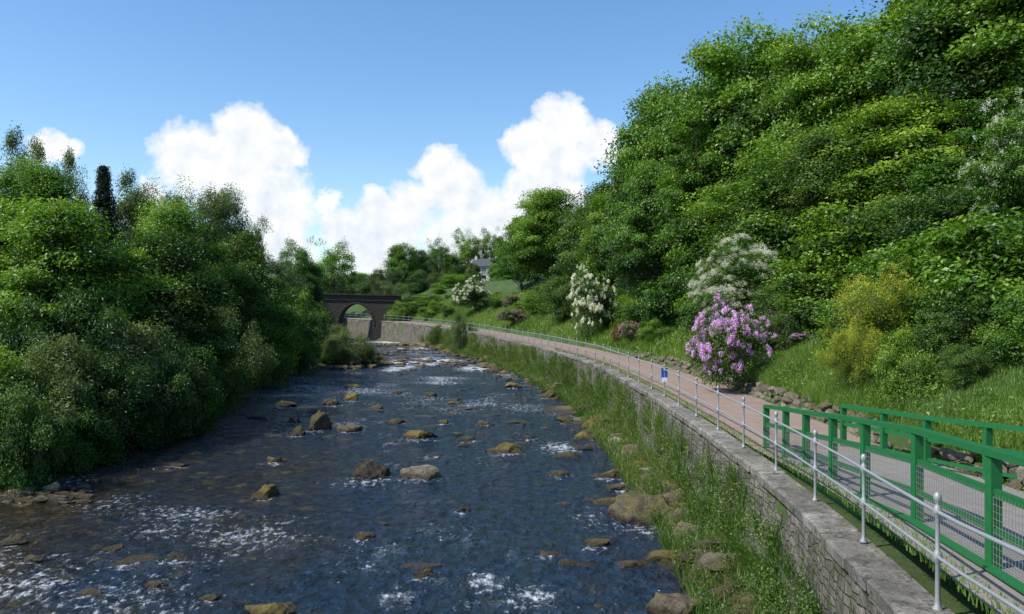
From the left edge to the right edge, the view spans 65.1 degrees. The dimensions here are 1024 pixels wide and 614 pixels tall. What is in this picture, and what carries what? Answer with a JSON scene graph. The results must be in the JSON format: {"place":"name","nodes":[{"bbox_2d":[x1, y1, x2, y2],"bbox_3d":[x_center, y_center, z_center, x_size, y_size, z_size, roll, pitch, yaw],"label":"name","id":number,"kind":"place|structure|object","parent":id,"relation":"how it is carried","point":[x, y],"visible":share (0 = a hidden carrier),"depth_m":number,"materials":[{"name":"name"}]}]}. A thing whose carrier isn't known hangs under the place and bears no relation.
{"place":"outdoors","nodes":[
{"label":"outdoors","id":0,"kind":"place"},
{"bbox_2d":[0,338,720,613],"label":"river","id":1,"kind":"structure","parent":0,"point":[300,544],"depth_m":20.77,"materials":[{"name":"liquid"}]},
{"bbox_2d":[244,602,299,613],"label":"river boulder","id":2,"kind":"object","parent":1,"relation":"in","point":[281,608],"visible":1,"depth_m":14.30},
{"bbox_2d":[34,343,592,568],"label":"river stones","id":3,"kind":"object","parent":1,"relation":"on","point":[418,360],"visible":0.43,"depth_m":48.39,"materials":[{"name":"stone"}]},
{"bbox_2d":[351,459,390,478],"bbox_3d":[-4.621,5.736,26.402,1.462,1.518,1.525,0,0,12],"label":"river boulder","id":4,"kind":"object","parent":1,"relation":"in","point":[369,469],"visible":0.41,"depth_m":25.95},
{"bbox_2d":[399,465,440,479],"bbox_3d":[-2.967,5.648,26.311,1.512,1.042,0.852,0,0,10],"label":"river boulder","id":5,"kind":"object","parent":1,"relation":"in","point":[426,472],"visible":0.52,"depth_m":26.02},
{"bbox_2d":[605,493,675,525],"bbox_3d":[3.423,5.725,21.138,2.092,1.577,1.703,0,0,-6],"label":"river boulder","id":6,"kind":"object","parent":1,"relation":"in","point":[627,508],"visible":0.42,"depth_m":20.83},
{"bbox_2d":[0,0,899,279],"label":"sky","id":7,"kind":"structure","parent":0,"point":[377,125],"materials":[{"name":"blue"}]},
{"bbox_2d":[2,244,1023,613],"bbox_3d":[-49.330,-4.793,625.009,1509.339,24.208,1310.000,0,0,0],"label":"ground","id":8,"kind":"structure","parent":0,"point":[922,574],"depth_m":16.07,"materials":[{"name":"plant"}]},
{"bbox_2d":[0,120,31,200],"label":"poplar tree","id":9,"kind":"object","parent":8,"relation":"on","point":[10,144],"visible":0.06,"depth_m":78.18,"materials":[{"name":"green plant"}]},
{"bbox_2d":[0,335,44,484],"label":"riverside bush","id":10,"kind":"object","parent":8,"relation":"on","point":[6,365],"visible":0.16,"depth_m":26.09,"materials":[{"name":"green plant"}]},
{"bbox_2d":[0,378,81,495],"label":"riverside bush","id":11,"kind":"object","parent":8,"relation":"on","point":[35,430],"visible":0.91,"depth_m":23.91,"materials":[{"name":"green plant"}]},
{"bbox_2d":[0,152,97,241],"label":"broadleaf tree","id":12,"kind":"object","parent":8,"relation":"on","point":[40,180],"visible":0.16,"depth_m":64.48,"materials":[{"name":"green plant"}]},
{"bbox_2d":[0,322,140,468],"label":"riverside bush","id":13,"kind":"object","parent":8,"relation":"on","point":[83,370],"visible":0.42,"depth_m":27.86,"materials":[{"name":"green plant"}]},
{"bbox_2d":[0,277,148,389],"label":"riverside bush","id":14,"kind":"object","parent":8,"relation":"on","point":[109,318],"visible":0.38,"depth_m":30.89,"materials":[{"name":"green plant"}]},
{"bbox_2d":[57,143,94,230],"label":"poplar tree","id":15,"kind":"object","parent":8,"relation":"on","point":[69,159],"visible":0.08,"depth_m":79.74,"materials":[{"name":"green plant"}]},
{"bbox_2d":[32,371,133,475],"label":"riverside bush","id":16,"kind":"object","parent":8,"relation":"on","point":[79,453],"visible":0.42,"depth_m":27.24,"materials":[{"name":"green plant"}]},
{"bbox_2d":[0,189,187,362],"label":"broadleaf tree","id":17,"kind":"object","parent":8,"relation":"on","point":[55,247],"visible":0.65,"depth_m":33.25,"materials":[{"name":"green plant"}]},
{"bbox_2d":[42,342,165,463],"bbox_3d":[-15.083,3.914,29.718,5.319,5.142,4.494,-1,1,19],"label":"riverside bush","id":18,"kind":"object","parent":8,"relation":"on","point":[111,363],"visible":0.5,"depth_m":29.41,"materials":[{"name":"green plant"}]},
{"bbox_2d":[87,164,124,282],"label":"conifer tree","id":19,"kind":"object","parent":8,"relation":"on","point":[104,201],"visible":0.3,"depth_m":73.64,"materials":[{"name":"green plant"}]},
{"bbox_2d":[111,163,152,243],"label":"poplar tree","id":20,"kind":"object","parent":8,"relation":"on","point":[124,181],"visible":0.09,"depth_m":84.29,"materials":[{"name":"green plant"}]},
{"bbox_2d":[111,177,162,246],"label":"willow tree","id":21,"kind":"object","parent":8,"relation":"on","point":[127,207],"visible":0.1,"depth_m":82.80,"materials":[{"name":"green plant"}]},
{"bbox_2d":[101,310,216,449],"bbox_3d":[-15.403,3.377,33.108,6.306,6.404,5.793,0,-2,-40],"label":"riverside bush","id":22,"kind":"object","parent":8,"relation":"on","point":[138,332],"visible":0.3,"depth_m":32.34,"materials":[{"name":"green plant"}]},
{"bbox_2d":[119,352,208,451],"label":"riverside bush","id":23,"kind":"object","parent":8,"relation":"on","point":[163,435],"visible":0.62,"depth_m":31.90,"materials":[{"name":"green plant"}]},
{"bbox_2d":[89,223,259,371],"bbox_3d":[-17.362,0.795,39.508,9.203,10.040,6.592,5,-1,1],"label":"broadleaf tree","id":24,"kind":"object","parent":8,"relation":"on","point":[173,252],"visible":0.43,"depth_m":39.56,"materials":[{"name":"green plant"}]},
{"bbox_2d":[125,174,237,267],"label":"willow tree","id":25,"kind":"object","parent":8,"relation":"on","point":[216,211],"visible":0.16,"depth_m":80.04,"materials":[{"name":"green plant"}]},
{"bbox_2d":[126,192,252,339],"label":"broadleaf tree","id":26,"kind":"object","parent":8,"relation":"on","point":[177,217],"visible":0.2,"depth_m":50.94,"materials":[{"name":"green plant"}]},
{"bbox_2d":[152,332,229,437],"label":"riverside bush","id":27,"kind":"object","parent":8,"relation":"on","point":[207,361],"visible":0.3,"depth_m":34.47,"materials":[{"name":"green plant"}]},
{"bbox_2d":[146,268,235,389],"bbox_3d":[-17.345,2.250,40.868,6.644,8.519,6.945,2,5,33],"label":"riverside bush","id":28,"kind":"object","parent":8,"relation":"on","point":[186,334],"visible":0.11,"depth_m":39.00,"materials":[{"name":"green plant"}]},
{"bbox_2d":[0,347,400,519],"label":"bank stones","id":29,"kind":"object","parent":8,"relation":"on","point":[81,494],"visible":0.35,"depth_m":23.51,"materials":[{"name":"stone"}]},
{"bbox_2d":[164,320,252,416],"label":"riverside bush","id":30,"kind":"object","parent":8,"relation":"on","point":[230,381],"visible":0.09,"depth_m":41.17,"materials":[{"name":"green plant"}]},
{"bbox_2d":[198,182,265,253],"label":"willow tree","id":31,"kind":"object","parent":8,"relation":"on","point":[238,223],"visible":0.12,"depth_m":84.15,"materials":[{"name":"green plant"}]},
{"bbox_2d":[210,285,263,349],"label":"broadleaf tree","id":32,"kind":"object","parent":8,"relation":"on","point":[244,313],"visible":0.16,"depth_m":53.60,"materials":[{"name":"green plant"}]},
{"bbox_2d":[205,304,279,403],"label":"riverside bush","id":33,"kind":"object","parent":8,"relation":"on","point":[259,372],"visible":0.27,"depth_m":46.42,"materials":[{"name":"green plant"}]},
{"bbox_2d":[199,225,286,352],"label":"broadleaf tree","id":34,"kind":"object","parent":8,"relation":"on","point":[252,257],"visible":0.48,"depth_m":55.36,"materials":[{"name":"green plant"}]},
{"bbox_2d":[200,249,303,340],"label":"broadleaf tree","id":35,"kind":"object","parent":8,"relation":"on","point":[283,295],"visible":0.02,"depth_m":61.50,"materials":[{"name":"green plant"}]},
{"bbox_2d":[239,298,309,388],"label":"riverside bush","id":36,"kind":"object","parent":8,"relation":"on","point":[277,373],"visible":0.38,"depth_m":56.62,"materials":[{"name":"green plant"}]},
{"bbox_2d":[273,302,325,377],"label":"riverside bush","id":37,"kind":"object","parent":8,"relation":"on","point":[303,364],"visible":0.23,"depth_m":66.08,"materials":[{"name":"green plant"}]},
{"bbox_2d":[276,233,325,286],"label":"broadleaf tree","id":38,"kind":"object","parent":8,"relation":"on","point":[302,257],"visible":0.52,"depth_m":120.36,"materials":[{"name":"green plant"}]},
{"bbox_2d":[290,274,329,316],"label":"broadleaf tree","id":39,"kind":"object","parent":8,"relation":"on","point":[311,282],"visible":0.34,"depth_m":104.67,"materials":[{"name":"green plant"}]},
{"bbox_2d":[289,283,331,352],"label":"riverside bush","id":40,"kind":"object","parent":8,"relation":"on","point":[302,297],"visible":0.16,"depth_m":97.64,"materials":[{"name":"green plant"}]},
{"bbox_2d":[288,302,336,370],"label":"riverside bush","id":41,"kind":"object","parent":8,"relation":"on","point":[317,329],"visible":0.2,"depth_m":72.25,"materials":[{"name":"green plant"}]},
{"bbox_2d":[313,236,358,326],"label":"broadleaf tree","id":42,"kind":"object","parent":8,"relation":"on","point":[330,264],"visible":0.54,"depth_m":153.23,"materials":[{"name":"green plant"}]},
{"bbox_2d":[321,324,378,365],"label":"island bush","id":43,"kind":"object","parent":8,"relation":"on","point":[341,349],"visible":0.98,"depth_m":74.94,"materials":[{"name":"green plant"}]},
{"bbox_2d":[321,293,400,339],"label":"stone arch bridge","id":44,"kind":"structure","parent":8,"relation":"on","point":[374,305],"depth_m":138.00,"materials":[{"name":"stone"}]},
{"bbox_2d":[360,264,403,293],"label":"distant tree","id":45,"kind":"object","parent":8,"relation":"on","point":[381,283],"visible":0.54,"depth_m":177.03,"materials":[{"name":"green plant"}]},
{"bbox_2d":[382,240,423,283],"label":"distant tree","id":46,"kind":"object","parent":8,"relation":"on","point":[397,257],"visible":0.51,"depth_m":189.11,"materials":[{"name":"green plant"}]},
{"bbox_2d":[425,234,451,282],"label":"distant tree","id":47,"kind":"object","parent":8,"relation":"on","point":[438,253],"visible":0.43,"depth_m":203.93,"materials":[{"name":"green plant"}]},
{"bbox_2d":[449,310,477,351],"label":"riverside shrub","id":48,"kind":"object","parent":8,"relation":"on","point":[459,335],"visible":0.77,"depth_m":96.50,"materials":[{"name":"green plant"}]},
{"bbox_2d":[450,226,487,271],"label":"distant tree","id":49,"kind":"object","parent":8,"relation":"on","point":[467,253],"visible":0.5,"depth_m":231.07,"materials":[{"name":"green plant"}]},
{"bbox_2d":[450,274,493,311],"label":"white rhododendron bush","id":50,"kind":"object","parent":8,"relation":"on","point":[476,294],"visible":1,"depth_m":115.27,"materials":[{"name":"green plant"}]},
{"bbox_2d":[491,237,531,290],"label":"sycamore tree","id":51,"kind":"object","parent":8,"relation":"on","point":[504,269],"visible":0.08,"depth_m":116.64,"materials":[{"name":"green plant"}]},
{"bbox_2d":[501,196,555,293],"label":"beech tree","id":52,"kind":"object","parent":8,"relation":"on","point":[532,276],"visible":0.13,"depth_m":107.54,"materials":[{"name":"green plant"}]},
{"bbox_2d":[492,183,581,282],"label":"sycamore tree","id":53,"kind":"object","parent":8,"relation":"on","point":[547,208],"visible":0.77,"depth_m":93.76,"materials":[{"name":"green plant"}]},
{"bbox_2d":[535,274,580,322],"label":"bank shrub","id":54,"kind":"object","parent":8,"relation":"on","point":[559,293],"visible":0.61,"depth_m":78.79,"materials":[{"name":"green plant"}]},
{"bbox_2d":[546,179,613,285],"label":"beech tree","id":55,"kind":"object","parent":8,"relation":"on","point":[563,255],"visible":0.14,"depth_m":79.48,"materials":[{"name":"green plant"}]},
{"bbox_2d":[409,342,764,613],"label":"wall foot stones","id":56,"kind":"object","parent":8,"relation":"on","point":[660,557],"depth_m":18.55,"materials":[{"name":"stone"}]},
{"bbox_2d":[566,264,617,343],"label":"white rhododendron bush","id":57,"kind":"object","parent":8,"relation":"on","point":[591,302],"visible":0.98,"depth_m":63.57,"materials":[{"name":"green plant"}]},
{"bbox_2d":[569,189,633,290],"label":"sycamore tree","id":58,"kind":"object","parent":8,"relation":"on","point":[595,218],"visible":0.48,"depth_m":73.41,"materials":[{"name":"green plant"}]},
{"bbox_2d":[327,319,884,613],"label":"stone retaining wall","id":59,"kind":"structure","parent":8,"relation":"on","point":[828,570],"depth_m":15.20,"materials":[{"name":"stone"}]},
{"bbox_2d":[343,318,954,613],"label":"coping","id":60,"kind":"object","parent":59,"relation":"on","point":[888,584],"visible":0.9,"depth_m":11.48,"materials":[{"name":"stone"}]},
{"bbox_2d":[348,313,1023,613],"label":"iron railing","id":61,"kind":"object","parent":60,"relation":"on","point":[936,554],"visible":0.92,"depth_m":10.19,"materials":[{"name":"metal"}]},
{"bbox_2d":[606,279,646,326],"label":"bank shrub","id":62,"kind":"object","parent":8,"relation":"on","point":[626,316],"visible":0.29,"depth_m":56.77,"materials":[{"name":"green plant"}]},
{"bbox_2d":[588,114,666,298],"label":"beech tree","id":63,"kind":"object","parent":8,"relation":"on","point":[603,225],"visible":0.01,"depth_m":63.98,"materials":[{"name":"green plant"}]},
{"bbox_2d":[418,326,851,613],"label":"wall weeds","id":64,"kind":"object","parent":8,"relation":"on","point":[776,600],"depth_m":19.94,"materials":[{"name":"green plant"}]},
{"bbox_2d":[596,154,689,293],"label":"sycamore tree","id":65,"kind":"object","parent":8,"relation":"on","point":[633,221],"visible":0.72,"depth_m":55.03,"materials":[{"name":"green plant"}]},
{"bbox_2d":[593,70,699,286],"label":"sycamore tree","id":66,"kind":"object","parent":8,"relation":"on","point":[632,139],"visible":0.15,"depth_m":62.22,"materials":[{"name":"green plant"}]},
{"bbox_2d":[635,318,674,343],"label":"bank shrub","id":67,"kind":"object","parent":8,"relation":"on","point":[645,330],"visible":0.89,"depth_m":49.93,"materials":[{"name":"green plant"}]},
{"bbox_2d":[628,267,691,329],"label":"bank shrub","id":68,"kind":"object","parent":8,"relation":"on","point":[656,302],"visible":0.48,"depth_m":50.83,"materials":[{"name":"green plant"}]},
{"bbox_2d":[645,592,708,613],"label":"river boulder","id":69,"kind":"object","parent":8,"relation":"on","point":[663,603],"visible":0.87,"depth_m":14.44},
{"bbox_2d":[611,31,750,262],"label":"beech tree","id":70,"kind":"object","parent":8,"relation":"on","point":[651,150],"visible":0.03,"depth_m":58.21,"materials":[{"name":"green plant"}]},
{"bbox_2d":[647,105,739,291],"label":"beech tree","id":71,"kind":"object","parent":8,"relation":"on","point":[687,175],"visible":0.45,"depth_m":48.48,"materials":[{"name":"green plant"}]},
{"bbox_2d":[667,252,726,338],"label":"bank shrub","id":72,"kind":"object","parent":8,"relation":"on","point":[690,309],"visible":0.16,"depth_m":44.43,"materials":[{"name":"green plant"}]},
{"bbox_2d":[406,283,1023,613],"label":"grass","id":73,"kind":"structure","parent":8,"relation":"on","point":[790,364],"depth_m":20.61,"materials":[{"name":"plant"}]},
{"bbox_2d":[621,12,818,236],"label":"sycamore tree","id":74,"kind":"object","parent":8,"relation":"on","point":[735,91],"visible":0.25,"depth_m":50.28,"materials":[{"name":"green plant"}]},
{"bbox_2d":[683,293,775,391],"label":"rhododendron bush","id":75,"kind":"object","parent":8,"relation":"on","point":[736,339],"visible":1,"depth_m":29.09,"materials":[{"name":"purple plant"}]},
{"bbox_2d":[684,233,792,321],"bbox_3d":[10.429,-0.523,35.812,5.359,5.545,4.126,0,0,-8],"label":"hawthorn tree","id":76,"kind":"object","parent":8,"relation":"on","point":[731,293],"visible":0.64,"depth_m":35.36,"materials":[{"name":"white plant"}]},
{"bbox_2d":[703,202,797,288],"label":"bank shrub","id":77,"kind":"object","parent":8,"relation":"on","point":[716,239],"visible":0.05,"depth_m":41.12,"materials":[{"name":"green plant"}]},
{"bbox_2d":[673,128,858,281],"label":"sycamore tree","id":78,"kind":"object","parent":8,"relation":"on","point":[757,193],"visible":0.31,"depth_m":40.44,"materials":[{"name":"green plant"}]},
{"bbox_2d":[701,37,830,206],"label":"beech tree","id":79,"kind":"object","parent":8,"relation":"on","point":[742,119],"visible":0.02,"depth_m":47.47,"materials":[{"name":"green plant"}]},
{"bbox_2d":[743,277,832,329],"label":"bank shrub","id":80,"kind":"object","parent":8,"relation":"on","point":[764,303],"visible":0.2,"depth_m":32.84,"materials":[{"name":"green plant"}]},
{"bbox_2d":[765,302,819,349],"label":"bank shrub","id":81,"kind":"object","parent":8,"relation":"on","point":[790,323],"visible":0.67,"depth_m":30.85,"materials":[{"name":"green plant"}]},
{"bbox_2d":[751,250,874,337],"bbox_3d":[12.514,-0.407,30.931,5.638,3.520,5.038,0,0,-7],"label":"bank shrub","id":82,"kind":"object","parent":8,"relation":"on","point":[815,283],"visible":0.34,"depth_m":30.83,"materials":[{"name":"green plant"}]},
{"bbox_2d":[742,4,898,207],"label":"sycamore tree","id":83,"kind":"object","parent":8,"relation":"on","point":[773,109],"visible":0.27,"depth_m":43.02,"materials":[{"name":"green plant"}]},
{"bbox_2d":[631,350,1023,490],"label":"rubble edging wall","id":84,"kind":"structure","parent":8,"relation":"on","point":[947,454],"depth_m":21.93,"materials":[{"name":"stone"}]},
{"bbox_2d":[745,126,914,255],"bbox_3d":[15.178,-4.523,38.121,7.481,7.833,8.910,2,-1,-2],"label":"beech tree","id":85,"kind":"object","parent":8,"relation":"on","point":[814,173],"visible":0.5,"depth_m":36.52,"materials":[{"name":"green plant"}]},
{"bbox_2d":[774,197,904,297],"bbox_3d":[14.457,-1.885,32.733,6.937,5.024,7.792,0,0,2],"label":"bank shrub","id":86,"kind":"object","parent":8,"relation":"on","point":[832,243],"visible":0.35,"depth_m":31.60,"materials":[{"name":"green plant"}]},
{"bbox_2d":[813,316,884,389],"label":"yellow broom bush","id":87,"kind":"object","parent":8,"relation":"on","point":[846,350],"visible":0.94,"depth_m":21.85,"materials":[{"name":"green plant"}]},
{"bbox_2d":[780,0,934,140],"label":"beech tree","id":88,"kind":"object","parent":8,"relation":"on","point":[874,69],"visible":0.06,"depth_m":40.19,"materials":[{"name":"green plant"}]},
{"bbox_2d":[802,235,936,343],"bbox_3d":[12.799,-0.437,27.128,4.410,3.976,5.264,0,0,-35],"label":"bank shrub","id":89,"kind":"object","parent":8,"relation":"on","point":[860,270],"visible":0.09,"depth_m":27.46,"materials":[{"name":"green plant"}]},
{"bbox_2d":[828,263,930,363],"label":"yellow broom bush","id":90,"kind":"object","parent":8,"relation":"on","point":[871,309],"visible":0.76,"depth_m":22.48,"materials":[{"name":"green plant"}]},
{"bbox_2d":[763,404,1023,594],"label":"railing","id":91,"kind":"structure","parent":8,"relation":"on","point":[919,459],"depth_m":10.31,"materials":[{"name":"metal"}]},
{"bbox_2d":[791,88,997,240],"bbox_3d":[17.453,-5.353,35.332,8.962,8.233,9.498,-2,3,-24],"label":"sycamore tree","id":92,"kind":"object","parent":8,"relation":"on","point":[893,143],"visible":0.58,"depth_m":34.09,"materials":[{"name":"green plant"}]},
{"bbox_2d":[867,322,941,400],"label":"bank shrub","id":93,"kind":"object","parent":8,"relation":"on","point":[921,366],"visible":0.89,"depth_m":19.99,"materials":[{"name":"green plant"}]},
{"bbox_2d":[822,0,1000,161],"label":"sycamore tree","id":94,"kind":"object","parent":8,"relation":"on","point":[908,13],"visible":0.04,"depth_m":39.27,"materials":[{"name":"green plant"}]},
{"bbox_2d":[874,282,957,357],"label":"bank shrub","id":95,"kind":"object","parent":8,"relation":"on","point":[920,322],"visible":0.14,"depth_m":22.19,"materials":[{"name":"green plant"}]},
{"bbox_2d":[821,175,1016,274],"bbox_3d":[15.328,-2.391,29.511,7.937,4.617,6.474,0,-1,-2],"label":"bank shrub","id":96,"kind":"object","parent":8,"relation":"on","point":[933,211],"visible":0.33,"depth_m":28.85,"materials":[{"name":"green plant"}]},
{"bbox_2d":[855,222,998,317],"bbox_3d":[13.340,-0.575,23.864,5.233,3.666,5.815,0,0,-5],"label":"bank shrub","id":97,"kind":"object","parent":8,"relation":"on","point":[914,245],"visible":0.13,"depth_m":23.76,"materials":[{"name":"green plant"}]},
{"bbox_2d":[852,0,1023,160],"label":"beech tree","id":98,"kind":"object","parent":8,"relation":"on","point":[921,44],"visible":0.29,"depth_m":34.76,"materials":[{"name":"green plant"}]},
{"bbox_2d":[883,196,1023,344],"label":"bank shrub","id":99,"kind":"object","parent":8,"relation":"on","point":[973,230],"visible":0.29,"depth_m":20.56,"materials":[{"name":"green plant"}]},
{"bbox_2d":[892,96,1023,231],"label":"beech tree","id":100,"kind":"object","parent":8,"relation":"on","point":[937,172],"visible":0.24,"depth_m":31.13,"materials":[{"name":"green plant"}]},
{"bbox_2d":[894,0,1023,159],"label":"sycamore tree","id":101,"kind":"object","parent":8,"relation":"on","point":[995,43],"visible":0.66,"depth_m":32.86,"materials":[{"name":"green plant"}]},
{"bbox_2d":[896,207,1023,331],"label":"bank shrub","id":102,"kind":"object","parent":8,"relation":"on","point":[989,290],"visible":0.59,"depth_m":20.00,"materials":[{"name":"green plant"}]},
{"bbox_2d":[905,289,1015,362],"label":"bank shrub","id":103,"kind":"object","parent":8,"relation":"on","point":[951,326],"visible":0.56,"depth_m":20.14,"materials":[{"name":"green plant"}]},
{"bbox_2d":[933,341,1000,388],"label":"bank shrub","id":104,"kind":"object","parent":8,"relation":"on","point":[966,359],"visible":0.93,"depth_m":18.37,"materials":[{"name":"green plant"}]},
{"bbox_2d":[950,88,1023,238],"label":"hawthorn tree","id":105,"kind":"object","parent":8,"relation":"on","point":[995,176],"visible":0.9,"depth_m":24.69,"materials":[{"name":"green plant"}]},
{"bbox_2d":[962,280,1023,371],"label":"bank shrub","id":106,"kind":"object","parent":8,"relation":"on","point":[1004,338],"visible":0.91,"depth_m":18.14,"materials":[{"name":"green plant"}]},
{"bbox_2d":[344,317,1023,613],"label":"path","id":107,"kind":"structure","parent":0,"point":[753,419],"depth_m":14.27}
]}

